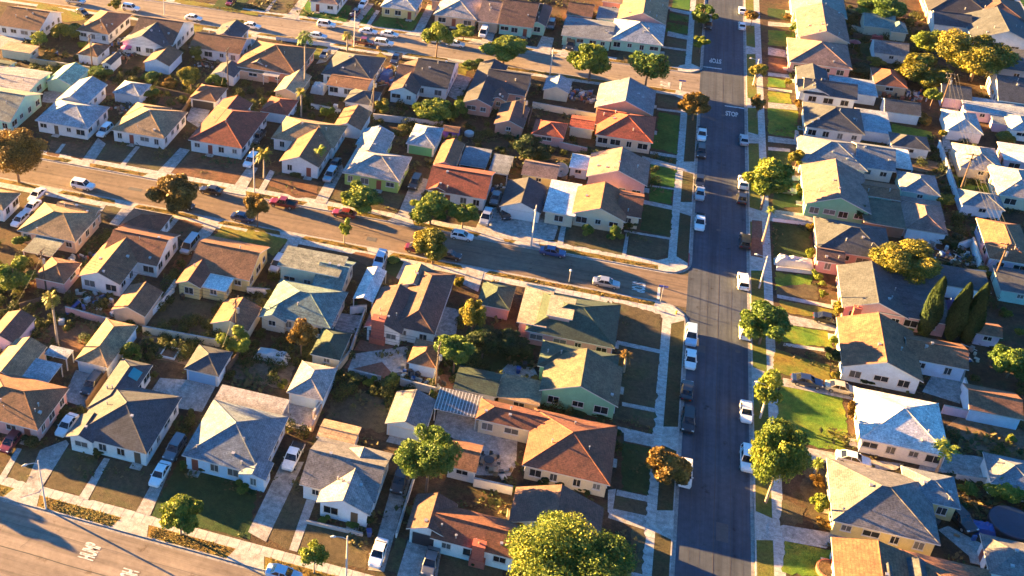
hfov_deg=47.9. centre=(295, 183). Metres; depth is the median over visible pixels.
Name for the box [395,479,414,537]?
garden wall
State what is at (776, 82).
lawn
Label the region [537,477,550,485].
garden shrub
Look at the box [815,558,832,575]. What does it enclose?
brick planter
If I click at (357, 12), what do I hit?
hatchback car
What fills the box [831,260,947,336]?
house
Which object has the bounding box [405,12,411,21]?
door
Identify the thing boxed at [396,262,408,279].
path
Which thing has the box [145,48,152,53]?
window
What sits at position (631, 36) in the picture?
house
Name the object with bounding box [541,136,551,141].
window
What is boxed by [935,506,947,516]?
window
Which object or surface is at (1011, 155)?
house
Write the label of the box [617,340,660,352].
path
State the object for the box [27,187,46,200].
sedan car
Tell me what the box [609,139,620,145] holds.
window
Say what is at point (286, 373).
dirt
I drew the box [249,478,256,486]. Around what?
window
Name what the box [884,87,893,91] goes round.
window
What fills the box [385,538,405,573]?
lawn
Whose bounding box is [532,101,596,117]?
garden wall
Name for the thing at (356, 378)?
garden shrub
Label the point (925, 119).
garden shrub
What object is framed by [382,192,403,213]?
lawn
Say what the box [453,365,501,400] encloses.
garage
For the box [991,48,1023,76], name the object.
garage
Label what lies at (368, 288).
carport
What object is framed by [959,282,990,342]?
cypress tree
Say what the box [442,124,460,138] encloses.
play hut
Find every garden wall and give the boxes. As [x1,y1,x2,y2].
[30,58,89,68]
[65,306,108,322]
[142,325,220,346]
[152,285,174,314]
[161,279,176,304]
[247,286,269,294]
[306,519,362,536]
[311,103,340,113]
[311,308,365,431]
[312,402,319,419]
[348,368,380,379]
[350,304,366,313]
[373,113,442,127]
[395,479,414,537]
[400,378,434,392]
[473,477,512,494]
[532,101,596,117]
[559,142,586,153]
[772,217,813,224]
[776,266,811,273]
[851,25,863,32]
[937,140,957,199]
[941,404,968,417]
[955,473,986,483]
[958,238,972,247]
[960,377,967,390]
[970,237,982,266]
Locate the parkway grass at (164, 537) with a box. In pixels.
[0,5,674,575]
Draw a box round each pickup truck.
[65,0,85,5]
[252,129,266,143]
[269,196,297,209]
[281,440,304,471]
[352,36,373,46]
[390,52,402,64]
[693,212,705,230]
[696,126,706,141]
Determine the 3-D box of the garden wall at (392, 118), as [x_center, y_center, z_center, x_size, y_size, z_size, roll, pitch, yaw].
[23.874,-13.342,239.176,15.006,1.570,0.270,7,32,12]
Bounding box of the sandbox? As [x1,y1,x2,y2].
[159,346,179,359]
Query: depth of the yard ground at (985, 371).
188.40 m
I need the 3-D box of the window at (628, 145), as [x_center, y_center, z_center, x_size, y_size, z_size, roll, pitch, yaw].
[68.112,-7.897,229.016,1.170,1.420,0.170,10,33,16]
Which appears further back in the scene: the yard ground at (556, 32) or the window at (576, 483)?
the yard ground at (556, 32)
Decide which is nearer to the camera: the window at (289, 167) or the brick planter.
the brick planter
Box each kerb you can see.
[0,178,685,575]
[28,0,697,271]
[150,0,704,71]
[745,1,756,575]
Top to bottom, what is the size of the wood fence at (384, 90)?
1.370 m
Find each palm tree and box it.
[41,290,60,346]
[255,147,273,178]
[296,87,307,116]
[297,30,313,91]
[313,145,327,157]
[342,31,352,50]
[505,504,511,519]
[619,349,632,372]
[761,206,775,244]
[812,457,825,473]
[931,435,961,472]
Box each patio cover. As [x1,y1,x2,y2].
[22,235,64,257]
[23,358,62,382]
[44,345,73,370]
[214,384,289,414]
[434,387,482,429]
[459,146,491,169]
[489,153,513,183]
[891,147,912,171]
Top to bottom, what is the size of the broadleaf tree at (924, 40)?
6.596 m
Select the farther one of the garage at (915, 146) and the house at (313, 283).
the garage at (915, 146)
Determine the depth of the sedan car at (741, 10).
289.81 m
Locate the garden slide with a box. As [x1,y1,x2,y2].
[65,299,81,314]
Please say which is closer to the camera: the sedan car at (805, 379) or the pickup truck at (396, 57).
the sedan car at (805, 379)
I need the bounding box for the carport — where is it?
[353,266,386,306]
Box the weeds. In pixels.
[10,0,1023,565]
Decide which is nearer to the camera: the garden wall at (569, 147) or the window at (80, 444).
the window at (80, 444)
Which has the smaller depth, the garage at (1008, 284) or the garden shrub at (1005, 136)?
the garage at (1008, 284)
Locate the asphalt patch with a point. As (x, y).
(722, 532)
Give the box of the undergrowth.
[0,1,1023,510]
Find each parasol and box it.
[121,45,131,50]
[850,39,860,43]
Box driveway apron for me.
[3,0,772,569]
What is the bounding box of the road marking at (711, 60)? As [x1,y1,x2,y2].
[709,58,720,63]
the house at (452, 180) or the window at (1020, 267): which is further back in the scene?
the house at (452, 180)
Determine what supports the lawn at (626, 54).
on the yard ground at (556, 32)
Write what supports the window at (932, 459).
in the house at (899, 428)
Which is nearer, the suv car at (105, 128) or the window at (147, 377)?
the window at (147, 377)
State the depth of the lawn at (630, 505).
149.31 m
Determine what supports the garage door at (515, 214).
in the garage at (522, 198)
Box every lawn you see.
[6,444,47,482]
[36,2,86,21]
[45,448,99,495]
[88,460,155,510]
[96,144,134,162]
[101,205,120,219]
[126,146,175,170]
[150,295,220,333]
[151,462,256,539]
[174,0,257,15]
[194,25,203,32]
[213,0,247,11]
[214,226,244,240]
[240,229,287,255]
[257,0,272,11]
[268,481,305,549]
[270,0,294,13]
[297,524,368,569]
[299,0,351,21]
[314,45,327,59]
[327,388,391,432]
[333,184,342,200]
[360,7,374,23]
[372,12,422,30]
[376,52,386,59]
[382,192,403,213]
[385,259,403,277]
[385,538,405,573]
[438,555,502,575]
[448,327,535,372]
[457,63,467,75]
[563,225,622,254]
[612,301,660,347]
[613,406,656,427]
[614,496,647,514]
[616,51,633,61]
[616,345,659,407]
[621,442,650,494]
[627,234,668,257]
[631,526,645,573]
[640,204,672,236]
[649,186,672,203]
[650,164,676,187]
[651,135,677,153]
[655,155,675,163]
[657,96,678,108]
[657,112,679,139]
[662,49,685,66]
[665,38,686,48]
[666,22,687,33]
[669,13,688,21]
[672,0,690,9]
[767,8,785,19]
[767,77,785,87]
[767,91,791,103]
[767,108,797,136]
[767,150,790,163]
[768,30,795,46]
[772,183,801,209]
[772,223,810,257]
[773,349,831,380]
[774,272,812,289]
[776,284,818,299]
[777,386,847,449]
[778,300,836,315]
[779,500,805,525]
[781,541,830,575]
[783,326,833,347]
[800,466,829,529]
[846,8,858,25]
[851,38,870,55]
[891,124,931,139]
[953,174,989,192]
[969,224,983,262]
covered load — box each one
[253,347,290,365]
[310,81,327,94]
[379,68,392,81]
[774,253,813,269]
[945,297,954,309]
[973,520,995,536]
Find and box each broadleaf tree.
[0,127,49,182]
[0,255,37,290]
[144,173,198,213]
[159,494,203,534]
[215,324,250,352]
[243,193,269,227]
[286,318,319,354]
[298,538,329,573]
[339,217,351,242]
[340,180,383,213]
[393,423,463,492]
[408,191,454,224]
[412,227,448,263]
[420,21,455,56]
[433,334,476,373]
[448,203,479,227]
[451,23,475,39]
[459,298,486,331]
[462,58,483,70]
[466,329,497,357]
[479,34,528,63]
[498,328,531,355]
[503,510,641,575]
[566,43,611,80]
[627,50,670,85]
[644,446,692,485]
[677,92,710,119]
[692,3,718,26]
[693,35,710,52]
[738,300,792,344]
[741,157,795,209]
[744,10,759,27]
[748,63,768,85]
[748,415,813,502]
[750,93,765,117]
[753,368,783,413]
[855,0,908,17]
[868,238,942,285]
[894,52,953,87]
[911,29,943,52]
[923,87,943,108]
[934,27,1022,81]
[987,343,1023,380]
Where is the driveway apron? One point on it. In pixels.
(665, 522)
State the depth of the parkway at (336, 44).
272.13 m
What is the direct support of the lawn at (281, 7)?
on the yard ground at (556, 32)
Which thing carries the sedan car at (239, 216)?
on the road at (285, 218)
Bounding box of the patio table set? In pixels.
[479,450,500,469]
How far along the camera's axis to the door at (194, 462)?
154.02 m
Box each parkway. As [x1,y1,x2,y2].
[0,179,654,305]
[0,485,333,575]
[11,0,675,92]
[39,155,657,268]
[155,0,677,69]
[652,321,683,575]
[676,113,696,262]
[691,0,703,66]
[746,0,773,575]
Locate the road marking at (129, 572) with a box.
[120,568,138,575]
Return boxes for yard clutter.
[0,37,996,540]
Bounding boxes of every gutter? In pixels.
[0,177,687,575]
[30,0,699,273]
[144,0,706,72]
[743,0,754,575]
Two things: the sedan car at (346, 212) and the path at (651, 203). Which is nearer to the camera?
the sedan car at (346, 212)
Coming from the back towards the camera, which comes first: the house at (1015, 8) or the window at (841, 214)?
the house at (1015, 8)
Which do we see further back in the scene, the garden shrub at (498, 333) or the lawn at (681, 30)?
the lawn at (681, 30)
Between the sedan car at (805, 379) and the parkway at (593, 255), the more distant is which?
the parkway at (593, 255)
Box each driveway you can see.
[0,35,24,47]
[20,440,68,497]
[42,91,62,102]
[66,370,89,407]
[82,138,105,162]
[109,208,130,225]
[136,462,172,515]
[152,378,215,411]
[158,148,188,173]
[186,107,209,126]
[193,224,216,250]
[234,167,257,188]
[248,462,303,541]
[250,36,257,44]
[280,240,299,251]
[283,403,312,431]
[285,0,307,19]
[314,164,343,203]
[316,45,338,63]
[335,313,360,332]
[348,3,373,24]
[349,347,407,372]
[368,478,409,571]
[386,435,405,444]
[397,540,440,575]
[398,178,427,215]
[414,4,433,32]
[434,410,515,467]
[435,307,458,336]
[444,420,516,475]
[448,74,471,99]
[463,268,483,291]
[474,207,557,241]
[480,32,494,43]
[502,364,537,377]
[534,36,553,54]
[560,45,577,57]
[608,509,646,529]
[624,431,653,446]
[642,156,676,168]
[768,21,791,26]
[768,47,786,56]
[768,102,797,109]
[768,136,796,144]
[768,210,813,221]
[782,525,846,546]
[783,378,853,399]
[788,315,836,330]
[807,448,902,469]
[919,453,983,476]
[922,370,965,403]
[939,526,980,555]
[941,107,958,151]
[948,144,953,165]
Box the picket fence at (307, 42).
[276,36,329,45]
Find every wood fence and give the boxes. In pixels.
[19,294,53,308]
[85,371,106,407]
[155,86,189,98]
[181,94,191,110]
[225,351,240,372]
[380,83,387,99]
[527,106,532,126]
[850,58,871,64]
[852,32,871,39]
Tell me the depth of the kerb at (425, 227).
212.12 m
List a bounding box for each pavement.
[0,0,674,94]
[0,182,653,310]
[0,476,372,575]
[43,151,657,264]
[170,0,677,67]
[642,319,670,575]
[652,302,683,322]
[658,256,687,271]
[668,109,686,257]
[674,90,689,98]
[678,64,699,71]
[685,0,695,63]
[754,0,785,575]
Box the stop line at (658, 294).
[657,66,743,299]
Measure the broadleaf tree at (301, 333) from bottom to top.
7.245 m
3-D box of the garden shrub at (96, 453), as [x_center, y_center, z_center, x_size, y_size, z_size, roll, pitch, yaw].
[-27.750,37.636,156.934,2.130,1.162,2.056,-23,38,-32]
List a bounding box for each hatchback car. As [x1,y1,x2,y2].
[0,429,21,453]
[10,211,28,227]
[351,7,360,17]
[450,228,473,241]
[496,205,511,219]
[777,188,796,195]
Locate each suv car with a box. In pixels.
[70,177,95,191]
[80,369,103,396]
[96,121,113,137]
[122,2,139,11]
[162,432,186,461]
[242,151,258,167]
[268,252,282,273]
[317,18,335,28]
[323,165,338,182]
[372,248,387,268]
[374,37,393,47]
[390,466,409,494]
[408,172,422,189]
[478,206,493,225]
[546,17,555,29]
[565,39,574,50]
[677,457,692,488]
[680,405,695,433]
[684,322,697,346]
[696,142,706,158]
[703,18,711,29]
[736,272,749,290]
[737,175,748,189]
[738,320,751,340]
[739,233,751,249]
[739,442,752,473]
[951,504,978,533]
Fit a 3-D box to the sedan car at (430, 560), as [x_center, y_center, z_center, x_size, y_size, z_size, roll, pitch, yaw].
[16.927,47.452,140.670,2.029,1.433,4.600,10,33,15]
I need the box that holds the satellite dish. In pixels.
[557,162,568,176]
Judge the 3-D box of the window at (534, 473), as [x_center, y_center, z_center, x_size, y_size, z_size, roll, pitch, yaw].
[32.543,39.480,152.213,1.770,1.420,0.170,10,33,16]
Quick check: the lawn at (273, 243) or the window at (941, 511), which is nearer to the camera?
the window at (941, 511)
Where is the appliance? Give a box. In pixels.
[58,318,64,324]
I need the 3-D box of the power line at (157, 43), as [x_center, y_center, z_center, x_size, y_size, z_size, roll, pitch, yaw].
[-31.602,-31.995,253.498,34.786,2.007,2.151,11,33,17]
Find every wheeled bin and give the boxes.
[179,293,184,299]
[366,528,371,536]
[516,366,520,373]
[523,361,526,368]
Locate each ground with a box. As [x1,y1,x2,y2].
[0,0,695,267]
[0,179,683,575]
[162,0,700,67]
[674,70,700,316]
[745,0,1023,575]
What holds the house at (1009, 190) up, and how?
on the yard ground at (985, 371)
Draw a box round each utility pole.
[13,235,77,308]
[79,34,143,65]
[222,48,266,89]
[223,296,286,344]
[367,76,383,122]
[429,342,497,394]
[491,92,569,120]
[925,73,963,106]
[939,153,999,188]
[950,230,1015,280]
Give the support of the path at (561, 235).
on the yard ground at (177, 142)
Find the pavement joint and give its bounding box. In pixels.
[2,5,785,575]
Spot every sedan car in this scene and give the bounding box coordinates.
[22,199,41,213]
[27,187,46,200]
[54,412,78,437]
[75,8,88,16]
[148,460,171,487]
[184,13,202,21]
[184,203,194,210]
[199,184,223,195]
[230,211,255,223]
[244,21,260,29]
[264,563,302,575]
[309,31,326,39]
[319,49,330,58]
[328,157,341,167]
[331,207,356,219]
[358,0,367,8]
[359,27,377,35]
[368,536,388,568]
[380,30,398,38]
[404,242,424,254]
[420,545,440,575]
[444,248,461,261]
[446,39,464,47]
[489,190,501,205]
[539,245,565,258]
[592,275,619,289]
[680,379,694,401]
[684,348,696,369]
[694,173,704,186]
[694,186,704,200]
[736,191,746,204]
[738,6,745,14]
[738,22,746,30]
[739,134,748,145]
[739,399,753,423]
[791,373,823,389]
[813,311,836,326]
[824,379,853,396]
[835,449,870,466]
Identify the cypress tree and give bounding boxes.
[917,276,946,336]
[944,282,973,340]
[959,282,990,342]
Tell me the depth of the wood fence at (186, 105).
245.20 m
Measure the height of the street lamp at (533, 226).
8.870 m
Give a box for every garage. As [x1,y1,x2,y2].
[0,309,35,350]
[0,336,46,375]
[35,256,81,293]
[45,62,88,92]
[75,318,137,377]
[77,43,110,64]
[111,282,162,325]
[112,80,151,104]
[143,45,182,74]
[184,344,232,386]
[189,84,227,110]
[210,297,261,337]
[211,60,239,85]
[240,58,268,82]
[260,96,298,122]
[274,70,311,102]
[286,360,337,408]
[310,328,351,367]
[335,104,371,138]
[344,88,381,111]
[355,125,393,146]
[385,389,435,441]
[406,124,443,156]
[407,338,439,378]
[447,439,483,482]
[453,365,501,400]
[478,280,516,319]
[494,101,529,136]
[497,373,541,409]
[499,176,547,222]
[521,159,560,187]
[531,119,567,146]
[543,74,571,101]
[566,1,594,18]
[596,6,618,21]
[602,0,622,7]
[829,75,877,105]
[855,107,891,143]
[860,12,895,36]
[861,198,905,237]
[869,67,907,96]
[870,39,908,63]
[880,98,920,124]
[887,132,930,159]
[891,196,948,243]
[895,170,940,200]
[927,10,971,33]
[930,264,991,297]
[937,83,971,108]
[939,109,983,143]
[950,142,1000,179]
[955,188,1005,219]
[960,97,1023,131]
[960,383,1023,429]
[980,451,1023,501]
[990,265,1023,304]
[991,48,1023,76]
[1003,113,1023,141]
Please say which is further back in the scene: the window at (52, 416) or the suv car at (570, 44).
the suv car at (570, 44)
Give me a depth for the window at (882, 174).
218.74 m
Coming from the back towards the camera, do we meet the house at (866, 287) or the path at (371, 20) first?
the path at (371, 20)
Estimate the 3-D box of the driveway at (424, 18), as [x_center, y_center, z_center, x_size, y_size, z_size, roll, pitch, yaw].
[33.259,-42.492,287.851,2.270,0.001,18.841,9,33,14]
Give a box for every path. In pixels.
[0,448,21,477]
[55,144,65,152]
[79,458,109,499]
[120,146,138,164]
[168,218,178,230]
[259,170,273,190]
[265,0,275,10]
[289,499,314,551]
[366,10,379,25]
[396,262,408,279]
[557,226,565,244]
[608,489,615,514]
[616,490,647,501]
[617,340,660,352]
[618,426,653,436]
[622,235,628,255]
[622,402,655,411]
[624,230,671,239]
[626,572,641,575]
[643,200,671,209]
[650,151,676,157]
[650,185,673,189]
[657,108,680,112]
[662,46,685,50]
[667,31,687,39]
[670,8,689,14]
[768,72,789,77]
[768,87,791,92]
[768,147,789,151]
[768,522,773,537]
[777,294,832,308]
[783,343,824,351]
[784,537,826,547]
[792,176,798,180]
[794,130,798,139]
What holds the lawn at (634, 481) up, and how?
on the yard ground at (456, 489)
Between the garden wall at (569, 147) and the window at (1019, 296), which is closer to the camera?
the window at (1019, 296)
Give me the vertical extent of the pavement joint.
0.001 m
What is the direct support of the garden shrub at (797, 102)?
on the yard ground at (985, 371)
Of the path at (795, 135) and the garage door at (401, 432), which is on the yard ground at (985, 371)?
the path at (795, 135)
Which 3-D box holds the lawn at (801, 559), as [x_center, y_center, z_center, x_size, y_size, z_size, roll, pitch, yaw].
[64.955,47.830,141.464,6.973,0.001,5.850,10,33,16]
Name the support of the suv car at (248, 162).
on the driveway at (244, 179)
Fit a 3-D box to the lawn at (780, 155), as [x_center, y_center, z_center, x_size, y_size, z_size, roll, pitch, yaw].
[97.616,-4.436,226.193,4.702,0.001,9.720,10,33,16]
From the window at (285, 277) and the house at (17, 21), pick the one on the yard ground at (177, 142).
the house at (17, 21)
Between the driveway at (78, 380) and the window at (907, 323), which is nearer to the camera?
the driveway at (78, 380)
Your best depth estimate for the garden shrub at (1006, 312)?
183.06 m
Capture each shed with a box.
[0,42,38,61]
[101,52,121,70]
[316,419,361,444]
[569,115,595,138]
[569,153,589,179]
[870,34,882,41]
[889,21,908,41]
[971,322,1002,346]
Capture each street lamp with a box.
[22,460,46,508]
[249,148,254,191]
[330,535,347,575]
[350,12,354,46]
[530,205,536,245]
[549,48,553,74]
[754,253,767,287]
[754,381,768,418]
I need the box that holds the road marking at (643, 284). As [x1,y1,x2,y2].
[632,281,645,292]
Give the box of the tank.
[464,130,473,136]
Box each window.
[2,123,7,128]
[5,206,9,215]
[5,423,16,430]
[12,118,17,127]
[12,197,19,208]
[20,30,27,35]
[35,99,39,107]
[36,83,41,92]
[40,123,47,128]
[41,423,46,433]
[49,409,55,423]
[59,397,64,408]
[65,242,71,247]
[70,271,75,281]
[74,440,88,448]
[76,129,84,136]
[84,279,95,287]
[98,443,106,452]
[105,283,116,292]
[116,447,125,456]
[121,279,126,289]
[140,136,149,142]
[143,265,153,273]
[143,371,150,385]
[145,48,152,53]
[154,139,158,145]
[158,260,162,271]
[164,418,170,430]
[165,249,170,262]
[184,286,193,294]
[194,142,199,147]
[204,51,212,57]
[209,289,216,295]
[210,463,218,473]
[218,146,224,153]
[227,468,238,478]
[234,279,240,285]
[249,72,256,76]
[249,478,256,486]
[256,263,260,275]
[268,320,275,326]
[280,141,284,147]
[284,275,294,280]
[285,321,291,328]
[287,164,291,170]
[311,489,318,496]
[323,358,329,363]
[323,505,337,516]
[329,86,337,92]
[344,88,350,94]
[347,175,352,181]
[360,177,368,184]
[385,182,393,187]
[385,333,395,340]
[391,93,400,98]
[395,10,400,15]
[419,333,426,339]
[434,90,441,96]
[438,17,445,22]
[440,542,450,550]
[455,469,467,476]
[459,197,466,203]
[461,547,471,556]
[463,20,471,25]
[467,105,475,110]
[473,199,479,206]
[480,107,485,112]
[480,422,492,431]
[492,555,505,564]
[500,26,508,30]
[503,427,518,435]
[510,27,517,33]
[513,401,524,406]
[528,468,541,478]
[529,333,542,341]
[533,26,540,32]
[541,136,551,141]
[546,395,558,403]
[549,473,557,482]
[553,338,566,343]
[554,215,563,222]
[571,400,583,408]
[572,478,580,487]
[575,216,587,223]
[576,38,583,43]
[591,483,600,490]
[592,405,608,415]
[595,219,600,224]
[596,346,606,351]
[597,137,607,143]
[608,221,617,226]
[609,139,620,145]
[613,41,620,47]
[626,141,631,147]
[637,143,647,150]
[649,46,658,51]
[807,96,816,102]
[807,129,816,135]
[808,206,819,213]
[822,98,833,104]
[822,131,829,137]
[822,209,835,215]
[823,263,831,270]
[836,70,844,75]
[836,133,842,139]
[837,211,848,218]
[839,100,848,106]
[839,524,852,532]
[848,370,861,379]
[853,213,862,219]
[855,257,869,262]
[860,441,878,449]
[861,529,880,539]
[872,375,889,383]
[879,171,886,177]
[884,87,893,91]
[884,446,896,455]
[888,535,899,545]
[896,379,910,388]
[903,319,918,328]
[907,450,919,458]
[911,541,925,551]
[920,362,925,369]
[923,454,939,464]
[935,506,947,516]
[942,367,952,375]
[978,208,986,213]
[981,245,985,255]
[982,336,992,341]
[1003,198,1017,205]
[1008,162,1020,168]
[1013,264,1023,269]
[1015,132,1023,136]
[1015,294,1023,299]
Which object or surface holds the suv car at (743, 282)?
on the road at (732, 430)
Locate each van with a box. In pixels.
[180,231,200,254]
[478,24,488,37]
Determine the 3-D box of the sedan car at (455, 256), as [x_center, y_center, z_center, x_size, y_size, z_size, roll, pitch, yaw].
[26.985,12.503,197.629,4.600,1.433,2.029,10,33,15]
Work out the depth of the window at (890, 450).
155.89 m
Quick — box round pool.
[986,505,1023,542]
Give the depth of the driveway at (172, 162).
226.08 m
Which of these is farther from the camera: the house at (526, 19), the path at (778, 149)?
the house at (526, 19)
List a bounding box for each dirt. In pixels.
[36,319,98,351]
[46,140,63,156]
[60,142,91,159]
[61,290,122,318]
[100,78,119,98]
[139,334,217,364]
[158,94,184,107]
[168,219,202,240]
[171,152,246,183]
[172,251,194,272]
[226,351,294,389]
[269,174,318,197]
[349,252,375,266]
[768,57,787,73]
[911,160,944,173]
[946,417,1023,458]
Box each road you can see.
[0,161,687,307]
[0,501,264,575]
[32,0,699,92]
[674,0,750,575]
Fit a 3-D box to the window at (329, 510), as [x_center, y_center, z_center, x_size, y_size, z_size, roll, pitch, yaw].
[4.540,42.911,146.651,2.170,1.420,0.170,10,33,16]
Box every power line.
[39,247,235,302]
[90,33,220,50]
[227,47,371,77]
[234,295,439,350]
[374,74,526,95]
[947,74,977,151]
[967,153,1014,242]
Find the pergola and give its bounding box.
[263,71,279,85]
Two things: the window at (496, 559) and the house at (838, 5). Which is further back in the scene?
the house at (838, 5)
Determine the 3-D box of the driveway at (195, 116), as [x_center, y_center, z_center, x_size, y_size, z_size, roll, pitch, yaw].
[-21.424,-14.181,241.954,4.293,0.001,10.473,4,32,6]
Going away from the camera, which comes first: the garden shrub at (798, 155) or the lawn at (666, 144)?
the garden shrub at (798, 155)
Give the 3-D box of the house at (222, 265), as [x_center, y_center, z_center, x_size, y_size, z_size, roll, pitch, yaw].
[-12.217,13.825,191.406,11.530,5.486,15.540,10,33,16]
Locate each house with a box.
[0,5,62,39]
[0,60,16,66]
[0,65,51,92]
[0,87,41,130]
[0,189,20,221]
[0,373,69,444]
[17,201,102,252]
[35,76,109,139]
[66,357,181,470]
[76,10,131,43]
[77,208,180,295]
[110,102,187,148]
[120,16,195,55]
[175,236,269,301]
[182,399,288,491]
[188,95,268,159]
[189,19,251,62]
[236,40,315,82]
[258,245,355,337]
[271,116,347,180]
[299,436,392,530]
[309,0,346,13]
[321,51,385,96]
[342,127,411,192]
[364,263,455,345]
[380,0,422,21]
[388,57,460,104]
[406,484,603,570]
[425,138,495,210]
[430,0,441,9]
[433,0,502,32]
[463,58,532,116]
[475,398,617,496]
[498,0,552,38]
[516,284,620,353]
[537,339,623,419]
[543,179,643,230]
[561,16,665,55]
[586,147,649,192]
[594,77,656,115]
[595,108,656,153]
[617,0,669,25]
[783,37,852,76]
[786,0,847,22]
[790,3,849,44]
[791,63,857,107]
[792,134,895,182]
[796,158,900,223]
[797,101,864,142]
[812,216,888,274]
[821,457,960,555]
[821,537,990,575]
[828,312,968,393]
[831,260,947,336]
[849,386,947,467]
[919,0,1023,21]
[962,7,1023,49]
[968,533,1023,575]
[974,217,1023,271]
[980,74,1023,104]
[980,164,1023,210]
[996,141,1023,168]
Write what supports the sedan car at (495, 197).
on the yard ground at (177, 142)
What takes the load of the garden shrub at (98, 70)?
on the yard ground at (177, 142)
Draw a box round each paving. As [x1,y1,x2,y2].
[344,357,390,377]
[354,340,392,351]
[423,374,454,388]
[751,220,762,257]
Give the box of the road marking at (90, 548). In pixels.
[78,542,100,560]
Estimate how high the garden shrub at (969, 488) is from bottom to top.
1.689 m
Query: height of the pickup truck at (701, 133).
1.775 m
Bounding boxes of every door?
[20,428,30,444]
[51,125,59,137]
[79,362,105,373]
[116,94,137,104]
[127,135,134,146]
[129,452,142,470]
[187,459,200,477]
[188,370,216,386]
[192,99,213,110]
[205,145,213,156]
[290,394,319,408]
[303,168,311,180]
[314,4,319,13]
[346,512,359,530]
[374,180,381,192]
[388,424,421,441]
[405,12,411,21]
[408,144,432,156]
[411,530,433,546]
[449,19,455,28]
[506,208,533,221]
[521,29,527,38]
[613,458,616,467]
[796,197,803,205]
[821,504,830,513]
[828,329,837,338]
[849,435,859,446]
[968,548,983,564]
[980,173,989,183]
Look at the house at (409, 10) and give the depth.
286.98 m
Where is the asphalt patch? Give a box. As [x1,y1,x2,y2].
[128,187,736,542]
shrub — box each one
[11,236,31,244]
[20,434,40,447]
[30,31,47,47]
[42,49,57,59]
[50,23,67,39]
[56,403,72,418]
[62,23,80,37]
[77,41,86,47]
[88,65,113,75]
[92,448,103,458]
[107,0,120,8]
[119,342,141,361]
[140,71,162,82]
[143,88,158,96]
[160,76,175,87]
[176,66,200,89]
[179,460,187,470]
[189,45,202,60]
[205,74,221,84]
[219,77,226,85]
[225,0,236,5]
[235,479,248,494]
[265,289,273,298]
[277,382,284,388]
[289,172,300,176]
[317,514,330,522]
[320,107,335,117]
[342,370,364,389]
[345,521,359,528]
[362,375,377,386]
[366,516,374,525]
[374,98,388,113]
[383,371,399,387]
[387,255,399,263]
[411,97,451,121]
[449,100,467,117]
[454,277,464,286]
[473,324,507,354]
[513,133,551,160]
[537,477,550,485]
[569,409,586,418]
[578,489,589,495]
[582,224,594,235]
[592,414,611,422]
[606,225,624,239]
[623,222,637,228]
[783,13,791,18]
[784,78,791,85]
[788,149,804,168]
[789,21,796,29]
[793,99,802,108]
[796,184,802,195]
[805,223,813,229]
[805,247,815,257]
[809,474,824,487]
[809,492,829,512]
[811,269,823,280]
[816,516,830,528]
[818,280,826,285]
[819,289,828,297]
[824,346,840,361]
[829,336,837,344]
[830,370,840,378]
[833,301,843,314]
[847,400,855,419]
[851,62,876,74]
[856,205,865,217]
[860,379,875,384]
[866,56,887,66]
[905,18,916,21]
[918,112,931,125]
[936,193,954,206]
[938,130,946,136]
[939,233,962,248]
[957,481,978,496]
[977,265,991,276]
[979,337,1004,349]
[982,477,1023,503]
[995,131,1015,142]
[1001,307,1013,316]
[1005,434,1017,441]
[1014,328,1023,334]
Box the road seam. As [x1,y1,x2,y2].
[0,0,742,575]
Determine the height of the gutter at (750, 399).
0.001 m

